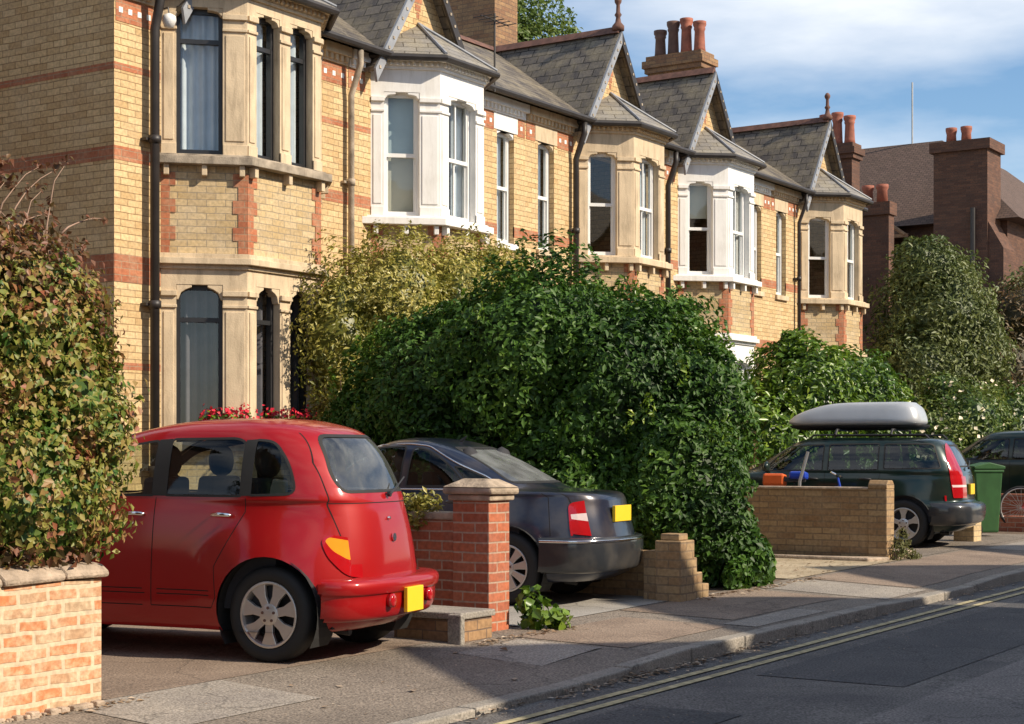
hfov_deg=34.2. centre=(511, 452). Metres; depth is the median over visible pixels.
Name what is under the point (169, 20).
wall lamp
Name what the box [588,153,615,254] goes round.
window
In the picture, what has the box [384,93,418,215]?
window
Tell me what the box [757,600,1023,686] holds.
road patch
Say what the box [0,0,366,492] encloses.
terraced house
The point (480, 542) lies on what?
brick pier
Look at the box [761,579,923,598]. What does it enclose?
pavement patch
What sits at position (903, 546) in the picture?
dry weeds
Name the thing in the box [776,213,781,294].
window
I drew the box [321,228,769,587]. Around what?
laurel hedge
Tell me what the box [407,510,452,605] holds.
garden wall
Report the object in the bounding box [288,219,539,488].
golden shrub
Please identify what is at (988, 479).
wheelie bin
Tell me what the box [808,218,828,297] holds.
window
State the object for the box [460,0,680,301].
terraced house
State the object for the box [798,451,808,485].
folded pole
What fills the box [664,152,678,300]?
drainpipe
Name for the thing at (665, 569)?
brown wall
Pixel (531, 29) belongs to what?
ash tree
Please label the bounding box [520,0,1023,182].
sky
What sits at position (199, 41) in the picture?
window
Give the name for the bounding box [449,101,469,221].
window
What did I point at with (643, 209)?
window
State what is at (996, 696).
road patch
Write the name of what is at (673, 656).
kerb
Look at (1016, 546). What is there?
pavement patch
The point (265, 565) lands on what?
red car
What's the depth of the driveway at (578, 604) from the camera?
14.64 m
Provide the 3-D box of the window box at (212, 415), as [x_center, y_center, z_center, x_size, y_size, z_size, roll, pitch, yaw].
[-3.150,-0.345,18.415,0.677,0.440,0.272,0,0,-12]
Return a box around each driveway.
[101,624,437,698]
[509,591,663,625]
[894,533,1023,558]
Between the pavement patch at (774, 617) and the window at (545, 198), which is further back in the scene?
the window at (545, 198)
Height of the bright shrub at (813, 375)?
3.562 m
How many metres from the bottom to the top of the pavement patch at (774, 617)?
0.019 m
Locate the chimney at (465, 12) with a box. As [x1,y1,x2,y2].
[449,0,516,45]
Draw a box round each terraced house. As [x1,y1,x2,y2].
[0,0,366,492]
[327,0,542,274]
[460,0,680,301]
[636,67,785,379]
[732,93,873,366]
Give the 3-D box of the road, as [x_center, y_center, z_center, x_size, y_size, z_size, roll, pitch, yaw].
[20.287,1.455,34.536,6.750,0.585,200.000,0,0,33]
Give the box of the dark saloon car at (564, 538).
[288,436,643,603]
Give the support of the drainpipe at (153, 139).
attached to the terraced house at (253, 144)
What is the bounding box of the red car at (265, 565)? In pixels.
[86,418,438,662]
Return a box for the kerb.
[387,568,1023,723]
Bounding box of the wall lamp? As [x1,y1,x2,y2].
[162,7,175,28]
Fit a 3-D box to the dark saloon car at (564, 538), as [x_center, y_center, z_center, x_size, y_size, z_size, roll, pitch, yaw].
[-0.858,0.578,15.568,4.251,1.474,1.439,0,0,26]
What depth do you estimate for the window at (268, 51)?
19.05 m
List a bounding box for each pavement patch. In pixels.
[82,680,319,723]
[458,639,601,665]
[517,617,725,647]
[624,588,842,619]
[724,608,823,626]
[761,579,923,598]
[809,550,1023,587]
[987,541,1023,549]
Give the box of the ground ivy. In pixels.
[514,584,573,629]
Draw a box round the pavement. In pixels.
[6,538,1023,723]
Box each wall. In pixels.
[0,560,107,723]
[394,605,494,644]
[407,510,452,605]
[547,533,708,601]
[740,480,911,561]
[998,493,1023,531]
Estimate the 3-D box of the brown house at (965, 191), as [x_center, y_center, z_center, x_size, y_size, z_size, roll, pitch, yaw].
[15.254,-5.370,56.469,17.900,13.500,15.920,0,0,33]
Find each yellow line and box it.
[494,586,1023,723]
[529,591,1023,723]
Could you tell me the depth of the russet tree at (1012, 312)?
38.18 m
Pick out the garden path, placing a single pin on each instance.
(785, 570)
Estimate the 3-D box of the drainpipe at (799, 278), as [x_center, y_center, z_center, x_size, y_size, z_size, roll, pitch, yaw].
[5.677,-1.870,32.611,0.274,6.400,0.200,0,0,33]
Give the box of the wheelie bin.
[970,462,1004,534]
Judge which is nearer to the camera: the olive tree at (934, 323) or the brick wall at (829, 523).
the brick wall at (829, 523)
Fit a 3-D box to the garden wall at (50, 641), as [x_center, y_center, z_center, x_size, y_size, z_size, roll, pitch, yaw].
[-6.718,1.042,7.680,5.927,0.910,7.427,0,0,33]
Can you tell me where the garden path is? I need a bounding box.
[775,558,895,578]
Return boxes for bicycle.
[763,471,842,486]
[1000,486,1023,522]
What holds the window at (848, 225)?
in the terraced house at (800, 158)
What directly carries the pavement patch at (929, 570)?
on the pavement
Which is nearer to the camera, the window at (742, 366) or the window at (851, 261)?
the window at (742, 366)
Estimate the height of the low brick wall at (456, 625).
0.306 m
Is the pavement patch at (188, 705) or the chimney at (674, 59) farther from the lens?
the chimney at (674, 59)
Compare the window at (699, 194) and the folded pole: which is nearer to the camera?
the folded pole
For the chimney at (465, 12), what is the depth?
30.42 m
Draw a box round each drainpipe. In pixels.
[140,0,164,476]
[341,49,363,272]
[568,122,586,283]
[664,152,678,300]
[793,194,807,330]
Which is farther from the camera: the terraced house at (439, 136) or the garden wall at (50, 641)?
the terraced house at (439, 136)
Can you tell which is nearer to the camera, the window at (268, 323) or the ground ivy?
the ground ivy
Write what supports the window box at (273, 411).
attached to the terraced house at (253, 144)
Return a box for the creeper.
[0,154,149,571]
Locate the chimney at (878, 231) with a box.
[862,184,896,358]
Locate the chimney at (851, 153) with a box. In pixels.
[819,112,864,190]
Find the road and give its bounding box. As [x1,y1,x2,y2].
[449,580,1023,723]
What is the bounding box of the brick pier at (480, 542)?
[443,478,518,631]
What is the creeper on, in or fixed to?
on the garden wall at (50, 641)
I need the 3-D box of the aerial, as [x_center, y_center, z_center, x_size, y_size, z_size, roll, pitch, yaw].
[-0.243,-5.620,23.338,0.320,1.100,0.700,0,0,33]
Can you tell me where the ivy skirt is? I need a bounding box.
[721,529,776,589]
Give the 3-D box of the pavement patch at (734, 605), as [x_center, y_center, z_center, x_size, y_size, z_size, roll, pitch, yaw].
[2.013,1.326,14.724,1.050,0.044,2.400,0,0,33]
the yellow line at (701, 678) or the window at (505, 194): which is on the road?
the yellow line at (701, 678)
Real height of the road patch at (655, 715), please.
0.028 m
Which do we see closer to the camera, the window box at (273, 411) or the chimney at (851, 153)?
the window box at (273, 411)
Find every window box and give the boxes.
[198,403,257,441]
[256,404,322,420]
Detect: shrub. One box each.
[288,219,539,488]
[402,486,444,531]
[735,324,920,467]
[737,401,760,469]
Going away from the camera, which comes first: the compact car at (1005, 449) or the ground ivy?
the ground ivy
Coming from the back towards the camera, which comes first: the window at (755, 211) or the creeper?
the window at (755, 211)
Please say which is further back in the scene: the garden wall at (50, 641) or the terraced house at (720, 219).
the terraced house at (720, 219)
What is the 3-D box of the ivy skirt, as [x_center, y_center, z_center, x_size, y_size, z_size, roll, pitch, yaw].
[2.325,1.050,16.361,0.536,0.637,1.242,0,0,21]
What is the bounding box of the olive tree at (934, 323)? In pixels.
[863,232,1018,405]
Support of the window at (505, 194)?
in the terraced house at (439, 136)
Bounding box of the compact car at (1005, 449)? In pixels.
[961,430,1023,493]
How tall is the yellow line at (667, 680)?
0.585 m
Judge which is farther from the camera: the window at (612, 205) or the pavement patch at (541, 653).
the window at (612, 205)
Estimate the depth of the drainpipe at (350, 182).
20.97 m
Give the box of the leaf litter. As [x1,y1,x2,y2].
[13,558,1022,721]
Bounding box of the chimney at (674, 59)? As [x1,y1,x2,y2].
[642,17,717,75]
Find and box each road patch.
[566,704,740,723]
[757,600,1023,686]
[856,659,1023,723]
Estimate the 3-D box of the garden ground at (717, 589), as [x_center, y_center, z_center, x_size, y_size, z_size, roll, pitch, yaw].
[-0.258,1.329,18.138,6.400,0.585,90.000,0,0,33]
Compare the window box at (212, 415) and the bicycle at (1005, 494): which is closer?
the window box at (212, 415)
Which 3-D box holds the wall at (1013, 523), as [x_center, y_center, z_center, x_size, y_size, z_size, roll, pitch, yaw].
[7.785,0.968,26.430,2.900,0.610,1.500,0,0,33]
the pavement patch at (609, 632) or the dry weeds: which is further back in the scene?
the dry weeds
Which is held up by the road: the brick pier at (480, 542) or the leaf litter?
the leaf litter
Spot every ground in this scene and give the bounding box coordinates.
[101,531,1023,699]
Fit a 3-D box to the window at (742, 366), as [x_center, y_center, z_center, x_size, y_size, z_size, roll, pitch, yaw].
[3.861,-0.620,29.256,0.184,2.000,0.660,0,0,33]
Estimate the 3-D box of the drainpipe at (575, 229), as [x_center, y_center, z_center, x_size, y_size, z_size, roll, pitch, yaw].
[1.030,-1.870,25.553,0.284,6.400,0.200,0,0,33]
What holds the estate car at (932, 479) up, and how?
on the driveway at (946, 543)
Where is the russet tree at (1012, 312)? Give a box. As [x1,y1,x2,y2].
[958,248,1023,398]
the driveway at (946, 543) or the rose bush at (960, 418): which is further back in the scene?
the rose bush at (960, 418)
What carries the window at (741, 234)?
in the terraced house at (720, 219)
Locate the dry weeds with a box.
[890,527,921,560]
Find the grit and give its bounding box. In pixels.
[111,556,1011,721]
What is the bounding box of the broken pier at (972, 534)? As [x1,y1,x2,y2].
[953,522,980,541]
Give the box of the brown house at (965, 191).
[860,82,1023,302]
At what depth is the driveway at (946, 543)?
22.65 m
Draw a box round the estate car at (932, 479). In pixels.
[736,428,985,547]
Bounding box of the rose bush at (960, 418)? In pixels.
[911,370,1023,453]
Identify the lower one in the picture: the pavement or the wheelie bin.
the pavement
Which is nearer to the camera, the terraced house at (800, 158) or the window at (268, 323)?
the window at (268, 323)
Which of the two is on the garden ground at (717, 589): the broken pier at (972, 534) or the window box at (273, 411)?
the broken pier at (972, 534)
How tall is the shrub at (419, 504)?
0.354 m
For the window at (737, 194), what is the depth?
29.84 m
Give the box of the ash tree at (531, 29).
[517,0,583,42]
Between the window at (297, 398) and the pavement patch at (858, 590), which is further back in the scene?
the window at (297, 398)
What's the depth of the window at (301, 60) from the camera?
19.52 m
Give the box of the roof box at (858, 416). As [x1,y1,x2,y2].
[789,402,929,430]
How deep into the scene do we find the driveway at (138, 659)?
11.13 m
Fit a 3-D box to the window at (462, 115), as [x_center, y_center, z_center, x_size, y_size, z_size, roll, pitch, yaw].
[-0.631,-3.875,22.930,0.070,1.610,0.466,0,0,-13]
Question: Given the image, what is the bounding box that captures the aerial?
[473,13,515,91]
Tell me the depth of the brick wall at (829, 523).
20.02 m
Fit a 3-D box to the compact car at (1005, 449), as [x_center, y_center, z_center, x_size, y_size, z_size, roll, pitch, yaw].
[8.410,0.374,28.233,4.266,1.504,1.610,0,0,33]
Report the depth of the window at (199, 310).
18.68 m
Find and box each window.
[176,9,222,154]
[176,285,222,441]
[257,18,272,160]
[257,289,272,417]
[290,29,305,167]
[290,293,305,418]
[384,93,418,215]
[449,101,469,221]
[462,115,462,217]
[497,132,508,242]
[538,144,548,250]
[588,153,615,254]
[640,159,652,258]
[688,182,710,274]
[733,187,743,277]
[735,362,743,379]
[736,192,739,274]
[754,207,756,279]
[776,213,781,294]
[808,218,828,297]
[847,221,853,299]
[848,225,849,296]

